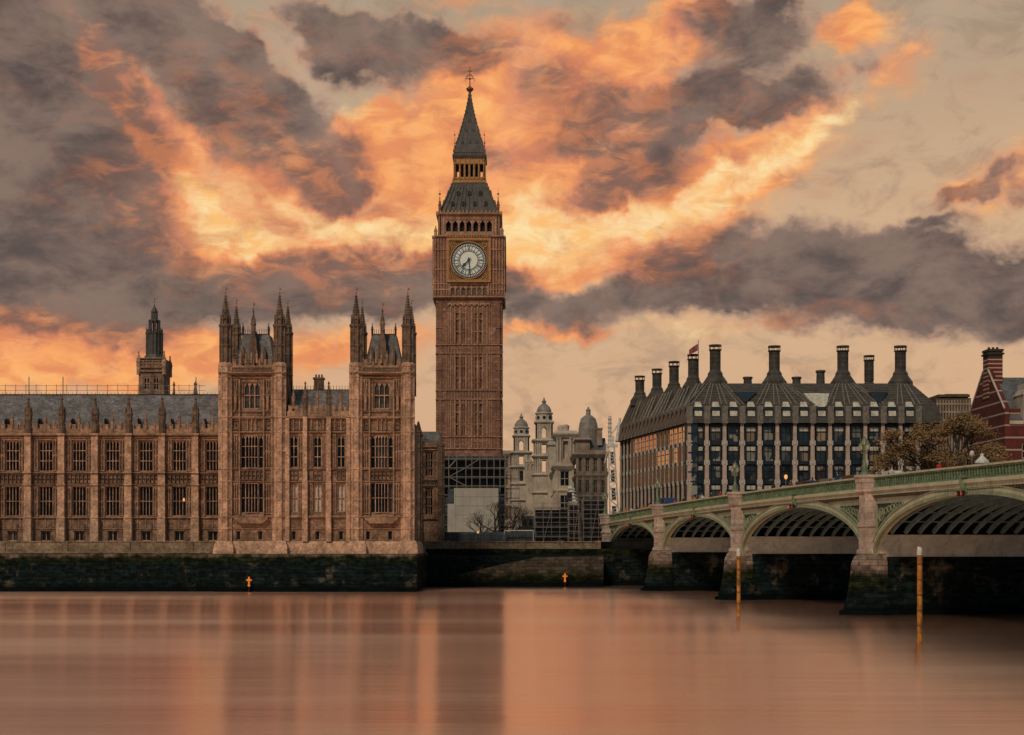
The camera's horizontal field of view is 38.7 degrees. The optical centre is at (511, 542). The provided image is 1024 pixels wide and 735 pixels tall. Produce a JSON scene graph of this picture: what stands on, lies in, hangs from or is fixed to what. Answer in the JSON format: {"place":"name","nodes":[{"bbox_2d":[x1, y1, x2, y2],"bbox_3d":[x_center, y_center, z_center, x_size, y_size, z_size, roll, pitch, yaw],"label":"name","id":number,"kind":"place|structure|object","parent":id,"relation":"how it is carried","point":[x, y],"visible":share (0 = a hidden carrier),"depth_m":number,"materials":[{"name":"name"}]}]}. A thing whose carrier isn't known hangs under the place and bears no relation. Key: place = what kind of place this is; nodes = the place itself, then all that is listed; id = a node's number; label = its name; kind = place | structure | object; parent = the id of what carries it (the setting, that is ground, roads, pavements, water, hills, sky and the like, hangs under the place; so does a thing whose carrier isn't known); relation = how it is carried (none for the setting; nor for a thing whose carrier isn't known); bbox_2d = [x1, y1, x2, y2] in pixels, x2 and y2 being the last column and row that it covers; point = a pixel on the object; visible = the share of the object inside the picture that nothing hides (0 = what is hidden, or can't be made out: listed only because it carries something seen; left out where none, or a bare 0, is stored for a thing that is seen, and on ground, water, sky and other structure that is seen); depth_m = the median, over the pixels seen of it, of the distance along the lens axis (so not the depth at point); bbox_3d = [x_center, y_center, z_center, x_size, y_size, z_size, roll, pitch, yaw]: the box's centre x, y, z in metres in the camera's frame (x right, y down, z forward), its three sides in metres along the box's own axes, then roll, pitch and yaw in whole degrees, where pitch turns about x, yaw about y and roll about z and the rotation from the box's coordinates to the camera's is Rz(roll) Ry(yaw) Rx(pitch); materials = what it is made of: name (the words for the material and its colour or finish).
{"place":"outdoors","nodes":[
{"label":"outdoors","id":0,"kind":"place"},
{"bbox_2d":[136,297,172,393],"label":"lantern tower","id":1,"kind":"structure","parent":0,"point":[154,367],"depth_m":297.83,"materials":[{"name":"stone"}]},
{"bbox_2d":[0,585,1023,734],"bbox_3d":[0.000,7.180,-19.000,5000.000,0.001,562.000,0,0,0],"label":"water","id":2,"kind":"structure","parent":0,"point":[616,660],"depth_m":85.34,"materials":[{"name":"brown liquid"}]},
{"bbox_2d":[0,541,215,591],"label":"river wall","id":3,"kind":"structure","parent":2,"relation":"in","point":[107,566],"depth_m":215.76,"materials":[{"name":"stone"}]},
{"bbox_2d":[0,393,217,540],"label":"palace wing","id":4,"kind":"structure","parent":3,"relation":"on","point":[118,467],"depth_m":226.00,"materials":[{"name":"brown stone"}]},
{"bbox_2d":[6,441,18,470],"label":"window","id":5,"kind":"structure","parent":4,"relation":"in","point":[12,447],"depth_m":226.63,"materials":[{"name":"black glass"}]},
{"bbox_2d":[6,487,18,515],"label":"window","id":6,"kind":"structure","parent":4,"relation":"in","point":[12,493],"depth_m":226.63,"materials":[{"name":"black glass"}]},
{"bbox_2d":[39,441,51,470],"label":"window","id":7,"kind":"structure","parent":4,"relation":"in","point":[45,447],"depth_m":226.63,"materials":[{"name":"black glass"}]},
{"bbox_2d":[39,487,51,515],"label":"window","id":8,"kind":"structure","parent":4,"relation":"in","point":[45,493],"depth_m":226.63,"materials":[{"name":"black glass"}]},
{"bbox_2d":[73,441,85,470],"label":"window","id":9,"kind":"structure","parent":4,"relation":"in","point":[79,447],"depth_m":226.63,"materials":[{"name":"black glass"}]},
{"bbox_2d":[73,487,85,515],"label":"window","id":10,"kind":"structure","parent":4,"relation":"in","point":[79,493],"depth_m":226.63,"materials":[{"name":"black glass"}]},
{"bbox_2d":[106,441,118,470],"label":"window","id":11,"kind":"structure","parent":4,"relation":"in","point":[112,447],"depth_m":226.63,"materials":[{"name":"black glass"}]},
{"bbox_2d":[106,487,118,515],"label":"window","id":12,"kind":"structure","parent":4,"relation":"in","point":[112,493],"depth_m":226.63,"materials":[{"name":"black glass"}]},
{"bbox_2d":[139,441,152,470],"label":"window","id":13,"kind":"structure","parent":4,"relation":"in","point":[145,447],"depth_m":226.63,"materials":[{"name":"black glass"}]},
{"bbox_2d":[139,487,152,515],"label":"window","id":14,"kind":"structure","parent":4,"relation":"in","point":[145,493],"depth_m":226.63,"materials":[{"name":"black glass"}]},
{"bbox_2d":[173,441,185,470],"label":"window","id":15,"kind":"structure","parent":4,"relation":"in","point":[179,447],"depth_m":226.63,"materials":[{"name":"black glass"}]},
{"bbox_2d":[173,487,185,515],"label":"window","id":16,"kind":"structure","parent":4,"relation":"in","point":[179,506],"depth_m":226.63,"materials":[{"name":"black glass"}]},
{"bbox_2d":[206,441,217,470],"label":"window","id":17,"kind":"structure","parent":4,"relation":"in","point":[211,446],"depth_m":226.63,"materials":[{"name":"black glass"}]},
{"bbox_2d":[206,487,217,515],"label":"window","id":18,"kind":"structure","parent":4,"relation":"in","point":[211,492],"depth_m":226.63,"materials":[{"name":"black glass"}]},
{"bbox_2d":[214,552,428,591],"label":"river wall","id":19,"kind":"structure","parent":2,"relation":"in","point":[335,572],"depth_m":214.38,"materials":[{"name":"stone"}]},
{"bbox_2d":[213,287,422,553],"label":"palace pavilion","id":20,"kind":"structure","parent":19,"relation":"on","point":[318,468],"depth_m":216.78,"materials":[{"name":"stone"}]},
{"bbox_2d":[241,436,244,467],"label":"window","id":21,"kind":"structure","parent":20,"relation":"in","point":[242,437],"depth_m":217.57,"materials":[{"name":"black glass"}]},
{"bbox_2d":[241,483,244,512],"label":"window","id":22,"kind":"structure","parent":20,"relation":"in","point":[242,484],"depth_m":217.57,"materials":[{"name":"black glass"}]},
{"bbox_2d":[245,435,258,467],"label":"window","id":23,"kind":"structure","parent":20,"relation":"in","point":[251,441],"depth_m":217.20,"materials":[{"name":"brown glass"}]},
{"bbox_2d":[245,483,258,512],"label":"window","id":24,"kind":"structure","parent":20,"relation":"in","point":[251,489],"depth_m":217.20,"materials":[{"name":"black glass"}]},
{"bbox_2d":[244,382,260,408],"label":"window","id":25,"kind":"structure","parent":20,"relation":"in","point":[252,390],"depth_m":217.57,"materials":[{"name":"brown glass"}]},
{"bbox_2d":[259,436,262,467],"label":"window","id":26,"kind":"structure","parent":20,"relation":"in","point":[260,437],"depth_m":217.57,"materials":[{"name":"black glass"}]},
{"bbox_2d":[259,483,262,512],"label":"window","id":27,"kind":"structure","parent":20,"relation":"in","point":[260,484],"depth_m":217.57,"materials":[{"name":"black glass"}]},
{"bbox_2d":[290,436,297,466],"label":"window","id":28,"kind":"structure","parent":20,"relation":"in","point":[293,439],"depth_m":217.52,"materials":[{"name":"black glass"}]},
{"bbox_2d":[290,483,297,511],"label":"window","id":29,"kind":"structure","parent":20,"relation":"in","point":[293,486],"depth_m":217.52,"materials":[{"name":"beige glass"}]},
{"bbox_2d":[313,436,321,466],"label":"window","id":30,"kind":"structure","parent":20,"relation":"in","point":[317,440],"depth_m":217.52,"materials":[{"name":"black glass"}]},
{"bbox_2d":[313,483,321,511],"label":"window","id":31,"kind":"structure","parent":20,"relation":"in","point":[317,487],"depth_m":217.52,"materials":[{"name":"beige glass"}]},
{"bbox_2d":[337,436,344,466],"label":"window","id":32,"kind":"structure","parent":20,"relation":"in","point":[340,439],"depth_m":217.52,"materials":[{"name":"black glass"}]},
{"bbox_2d":[337,483,344,511],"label":"window","id":33,"kind":"structure","parent":20,"relation":"in","point":[340,486],"depth_m":217.52,"materials":[{"name":"beige glass"}]},
{"bbox_2d":[371,436,374,467],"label":"window","id":34,"kind":"structure","parent":20,"relation":"in","point":[372,437],"depth_m":217.57,"materials":[{"name":"black glass"}]},
{"bbox_2d":[371,483,374,512],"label":"window","id":35,"kind":"structure","parent":20,"relation":"in","point":[372,484],"depth_m":217.57,"materials":[{"name":"black glass"}]},
{"bbox_2d":[375,435,387,467],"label":"window","id":36,"kind":"structure","parent":20,"relation":"in","point":[381,441],"depth_m":217.20,"materials":[{"name":"brown glass"}]},
{"bbox_2d":[375,483,387,512],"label":"window","id":37,"kind":"structure","parent":20,"relation":"in","point":[381,489],"depth_m":217.20,"materials":[{"name":"black glass"}]},
{"bbox_2d":[374,382,390,408],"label":"window","id":38,"kind":"structure","parent":20,"relation":"in","point":[382,390],"depth_m":217.57,"materials":[{"name":"brown glass"}]},
{"bbox_2d":[388,436,392,467],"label":"window","id":39,"kind":"structure","parent":20,"relation":"in","point":[390,438],"depth_m":217.57,"materials":[{"name":"black glass"}]},
{"bbox_2d":[388,483,392,512],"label":"window","id":40,"kind":"structure","parent":20,"relation":"in","point":[390,485],"depth_m":217.57,"materials":[{"name":"black glass"}]},
{"bbox_2d":[421,541,651,586],"bbox_3d":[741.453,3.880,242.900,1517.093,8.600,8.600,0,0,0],"label":"embankment wall","id":41,"kind":"structure","parent":2,"relation":"in","point":[512,563],"depth_m":240.93,"materials":[{"name":"stone"}]},
{"bbox_2d":[430,535,569,540],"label":"railing","id":42,"kind":"object","parent":41,"relation":"on","point":[504,537],"visible":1,"depth_m":246.40,"materials":[{"name":"black metal"}]},
{"bbox_2d":[736,547,740,615],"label":"river post","id":43,"kind":"object","parent":2,"relation":"in","point":[738,558],"visible":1,"depth_m":143.06,"materials":[{"name":"orange paint"}]},
{"bbox_2d":[599,459,1023,614],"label":"arch bridge","id":44,"kind":"structure","parent":2,"relation":"in","point":[856,541],"depth_m":148.19,"materials":[{"name":"paint"}]},
{"bbox_2d":[604,416,620,513],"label":"mast lift","id":45,"kind":"object","parent":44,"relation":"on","point":[612,459],"visible":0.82,"depth_m":261.55,"materials":[{"name":"white paint"}]},
{"bbox_2d":[731,462,739,491],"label":"bridge lamp","id":46,"kind":"object","parent":44,"relation":"on","point":[735,468],"visible":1,"depth_m":185.25,"materials":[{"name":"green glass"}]},
{"bbox_2d":[858,436,869,474],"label":"bridge lamp","id":47,"kind":"object","parent":44,"relation":"on","point":[864,443],"visible":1,"depth_m":146.72,"materials":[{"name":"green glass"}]},
{"bbox_2d":[956,476,966,495],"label":"signal lights","id":48,"kind":"object","parent":44,"relation":"attached to","point":[963,490],"visible":1,"depth_m":127.06,"materials":[{"name":"black paint"}]},
{"bbox_2d":[917,546,921,642],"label":"river post","id":49,"kind":"object","parent":2,"relation":"in","point":[919,594],"visible":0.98,"depth_m":104.41,"materials":[{"name":"orange paint"}]},
{"bbox_2d":[0,0,1023,513],"label":"sky","id":50,"kind":"structure","parent":0,"point":[807,178],"materials":[{"name":"orange"}]},
{"bbox_2d":[510,413,532,529],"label":"belvedere tower","id":51,"kind":"structure","parent":0,"point":[521,429],"depth_m":479.14,"materials":[{"name":"stone"}]},
{"bbox_2d":[521,516,533,531],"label":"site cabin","id":52,"kind":"object","parent":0,"point":[530,526],"visible":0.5,"depth_m":270.00,"materials":[{"name":"grey metal"}]},
{"bbox_2d":[551,424,577,518],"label":"stone pavilion","id":53,"kind":"structure","parent":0,"point":[563,466],"depth_m":395.38,"materials":[{"name":"beige stone"}]},
{"bbox_2d":[560,495,568,509],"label":"window","id":54,"kind":"structure","parent":53,"relation":"in","point":[563,498],"depth_m":395.51,"materials":[{"name":"glass"}]},
{"bbox_2d":[560,471,568,485],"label":"window","id":55,"kind":"structure","parent":53,"relation":"in","point":[564,475],"depth_m":395.51,"materials":[{"name":"glass"}]},
{"bbox_2d":[566,485,576,502],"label":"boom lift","id":56,"kind":"object","parent":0,"point":[571,497],"visible":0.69,"depth_m":265.40,"materials":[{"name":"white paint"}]},
{"bbox_2d":[570,406,607,517],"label":"domed building","id":57,"kind":"structure","parent":0,"point":[590,476],"depth_m":376.20,"materials":[{"name":"grey stone"}]},
{"bbox_2d":[615,344,943,511],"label":"office block","id":58,"kind":"structure","parent":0,"point":[690,438],"depth_m":300.86,"materials":[{"name":"grey stone"}]},
{"bbox_2d":[709,424,721,442],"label":"window","id":59,"kind":"structure","parent":58,"relation":"in","point":[715,428],"depth_m":300.74,"materials":[{"name":"black glass"}]},
{"bbox_2d":[709,445,721,461],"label":"window","id":60,"kind":"structure","parent":58,"relation":"in","point":[715,449],"depth_m":300.89,"materials":[{"name":"black glass"}]},
{"bbox_2d":[709,464,721,480],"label":"window","id":61,"kind":"structure","parent":58,"relation":"in","point":[715,468],"depth_m":300.89,"materials":[{"name":"black glass"}]},
{"bbox_2d":[709,484,721,496],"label":"window","id":62,"kind":"structure","parent":58,"relation":"in","point":[715,488],"depth_m":300.89,"materials":[{"name":"black glass"}]},
{"bbox_2d":[726,424,737,442],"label":"window","id":63,"kind":"structure","parent":58,"relation":"in","point":[733,428],"depth_m":300.89,"materials":[{"name":"black glass"}]},
{"bbox_2d":[726,445,737,461],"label":"window","id":64,"kind":"structure","parent":58,"relation":"in","point":[733,449],"depth_m":300.89,"materials":[{"name":"glass"}]},
{"bbox_2d":[744,424,756,442],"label":"window","id":65,"kind":"structure","parent":58,"relation":"in","point":[750,428],"depth_m":300.74,"materials":[{"name":"brown glass"}]},
{"bbox_2d":[744,445,756,461],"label":"window","id":66,"kind":"structure","parent":58,"relation":"in","point":[750,449],"depth_m":300.74,"materials":[{"name":"grey glass"}]},
{"bbox_2d":[744,464,756,480],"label":"window","id":67,"kind":"structure","parent":58,"relation":"in","point":[750,468],"depth_m":300.89,"materials":[{"name":"black glass"}]},
{"bbox_2d":[764,424,774,442],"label":"window","id":68,"kind":"structure","parent":58,"relation":"in","point":[768,428],"depth_m":300.89,"materials":[{"name":"black glass"}]},
{"bbox_2d":[764,445,774,461],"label":"window","id":69,"kind":"structure","parent":58,"relation":"in","point":[768,449],"depth_m":300.89,"materials":[{"name":"glass"}]},
{"bbox_2d":[764,464,774,480],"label":"window","id":70,"kind":"structure","parent":58,"relation":"in","point":[768,468],"depth_m":300.89,"materials":[{"name":"black glass"}]},
{"bbox_2d":[779,424,789,442],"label":"window","id":71,"kind":"structure","parent":58,"relation":"in","point":[785,428],"depth_m":300.89,"materials":[{"name":"glass"}]},
{"bbox_2d":[779,445,789,461],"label":"window","id":72,"kind":"structure","parent":58,"relation":"in","point":[785,449],"depth_m":300.74,"materials":[{"name":"black glass"}]},
{"bbox_2d":[779,464,789,480],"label":"window","id":73,"kind":"structure","parent":58,"relation":"in","point":[785,468],"depth_m":300.89,"materials":[{"name":"black glass"}]},
{"bbox_2d":[797,424,809,442],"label":"window","id":74,"kind":"structure","parent":58,"relation":"in","point":[803,428],"depth_m":300.89,"materials":[{"name":"glass"}]},
{"bbox_2d":[797,445,809,461],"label":"window","id":75,"kind":"structure","parent":58,"relation":"in","point":[803,449],"depth_m":300.89,"materials":[{"name":"black glass"}]},
{"bbox_2d":[797,464,809,480],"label":"window","id":76,"kind":"structure","parent":58,"relation":"in","point":[803,468],"depth_m":300.74,"materials":[{"name":"black glass"}]},
{"bbox_2d":[814,424,825,442],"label":"window","id":77,"kind":"structure","parent":58,"relation":"in","point":[821,428],"depth_m":300.74,"materials":[{"name":"glass"}]},
{"bbox_2d":[817,445,825,461],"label":"window","id":78,"kind":"structure","parent":58,"relation":"in","point":[821,449],"depth_m":300.74,"materials":[{"name":"black glass"}]},
{"bbox_2d":[817,464,825,480],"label":"window","id":79,"kind":"structure","parent":58,"relation":"in","point":[821,470],"depth_m":300.89,"materials":[{"name":"black glass"}]},
{"bbox_2d":[832,424,842,442],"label":"window","id":80,"kind":"structure","parent":58,"relation":"in","point":[838,428],"depth_m":300.74,"materials":[{"name":"glass"}]},
{"bbox_2d":[832,445,842,461],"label":"window","id":81,"kind":"structure","parent":58,"relation":"in","point":[838,449],"depth_m":300.74,"materials":[{"name":"black glass"}]},
{"bbox_2d":[832,464,842,477],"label":"window","id":82,"kind":"structure","parent":58,"relation":"in","point":[838,468],"depth_m":300.89,"materials":[{"name":"black glass"}]},
{"bbox_2d":[852,424,862,442],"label":"window","id":83,"kind":"structure","parent":58,"relation":"in","point":[856,428],"depth_m":300.89,"materials":[{"name":"glass"}]},
{"bbox_2d":[852,445,862,461],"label":"window","id":84,"kind":"structure","parent":58,"relation":"in","point":[856,453],"depth_m":300.89,"materials":[{"name":"black glass"}]},
{"bbox_2d":[867,424,877,442],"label":"window","id":85,"kind":"structure","parent":58,"relation":"in","point":[873,428],"depth_m":300.74,"materials":[{"name":"black glass"}]},
{"bbox_2d":[867,445,877,461],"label":"window","id":86,"kind":"structure","parent":58,"relation":"in","point":[872,450],"depth_m":300.74,"materials":[{"name":"black glass"}]},
{"bbox_2d":[867,443,957,473],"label":"autumn tree","id":87,"kind":"object","parent":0,"point":[881,463],"visible":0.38,"depth_m":239.81,"materials":[{"name":"brown plant"}]},
{"bbox_2d":[872,410,1010,469],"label":"autumn tree","id":88,"kind":"object","parent":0,"point":[969,427],"visible":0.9,"depth_m":230.26,"materials":[{"name":"brown plant"}]},
{"bbox_2d":[929,394,970,464],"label":"brown block","id":89,"kind":"structure","parent":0,"point":[950,405],"depth_m":334.83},
{"bbox_2d":[921,442,1011,467],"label":"autumn tree","id":90,"kind":"object","parent":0,"point":[991,456],"visible":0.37,"depth_m":225.18,"materials":[{"name":"brown plant"}]},
{"bbox_2d":[969,347,1023,464],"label":"brick building","id":91,"kind":"structure","parent":0,"point":[998,402],"depth_m":260.96,"materials":[{"name":"brick"}]},
{"label":"ground","id":92,"kind":"structure","parent":0,"visible":0},
{"bbox_2d":[417,421,444,540],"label":"palace block","id":93,"kind":"structure","parent":92,"relation":"on","point":[430,484],"depth_m":249.80,"materials":[{"name":"stone"}]},
{"bbox_2d":[425,452,432,475],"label":"window","id":94,"kind":"structure","parent":93,"relation":"in","point":[428,455],"depth_m":250.27,"materials":[{"name":"glass"}]},
{"bbox_2d":[425,488,432,514],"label":"window","id":95,"kind":"structure","parent":93,"relation":"in","point":[428,491],"depth_m":250.55,"materials":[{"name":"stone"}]},
{"bbox_2d":[432,69,506,455],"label":"clock tower","id":96,"kind":"structure","parent":92,"relation":"on","point":[469,266],"depth_m":302.00,"materials":[{"name":"stone"}]},
{"bbox_2d":[448,488,497,531],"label":"hoarding","id":97,"kind":"object","parent":92,"relation":"on","point":[468,503],"visible":0.66,"depth_m":296.30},
{"bbox_2d":[445,452,506,531],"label":"scaffold","id":98,"kind":"object","parent":92,"relation":"on","point":[465,471],"visible":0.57,"depth_m":299.20,"materials":[{"name":"metal"}]},
{"bbox_2d":[444,532,534,540],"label":"site fence","id":99,"kind":"object","parent":92,"relation":"on","point":[476,536],"visible":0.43,"depth_m":256.00,"materials":[{"name":"grey metal"}]},
{"bbox_2d":[469,501,525,531],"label":"bare tree","id":100,"kind":"object","parent":92,"relation":"on","point":[507,518],"visible":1,"depth_m":261.74,"materials":[{"name":"brown plant"}]},
{"bbox_2d":[502,450,512,531],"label":"stone block","id":101,"kind":"structure","parent":92,"relation":"on","point":[507,454],"depth_m":479.78,"materials":[{"name":"beige stone"}]},
{"bbox_2d":[492,502,533,531],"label":"bare tree","id":102,"kind":"object","parent":92,"relation":"on","point":[522,514],"visible":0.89,"depth_m":267.71,"materials":[{"name":"brown plant"}]},
{"bbox_2d":[531,398,555,515],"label":"belvedere tower","id":103,"kind":"structure","parent":92,"relation":"on","point":[543,414],"depth_m":437.14,"materials":[{"name":"stone"}]},
{"bbox_2d":[533,508,568,540],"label":"scaffold","id":104,"kind":"object","parent":92,"relation":"on","point":[550,522],"visible":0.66,"depth_m":259.30,"materials":[{"name":"metal"}]},
{"bbox_2d":[524,441,607,515],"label":"stone offices","id":105,"kind":"structure","parent":92,"relation":"on","point":[551,445],"depth_m":432.00,"materials":[{"name":"beige stone"}]},
{"bbox_2d":[566,501,579,540],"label":"scaffold","id":106,"kind":"object","parent":92,"relation":"on","point":[573,517],"visible":0.84,"depth_m":256.30,"materials":[{"name":"metal"}]},
{"bbox_2d":[581,494,604,540],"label":"scaffold","id":107,"kind":"object","parent":92,"relation":"on","point":[592,509],"visible":0.66,"depth_m":257.30,"materials":[{"name":"metal"}]},
{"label":"roof shelter","id":108,"kind":"object","parent":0,"visible":0},
{"bbox_2d":[0,377,204,393],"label":"scaffold rail","id":109,"kind":"object","parent":108,"relation":"attached to","point":[97,390],"visible":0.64,"depth_m":245.47,"materials":[{"name":"metal"}]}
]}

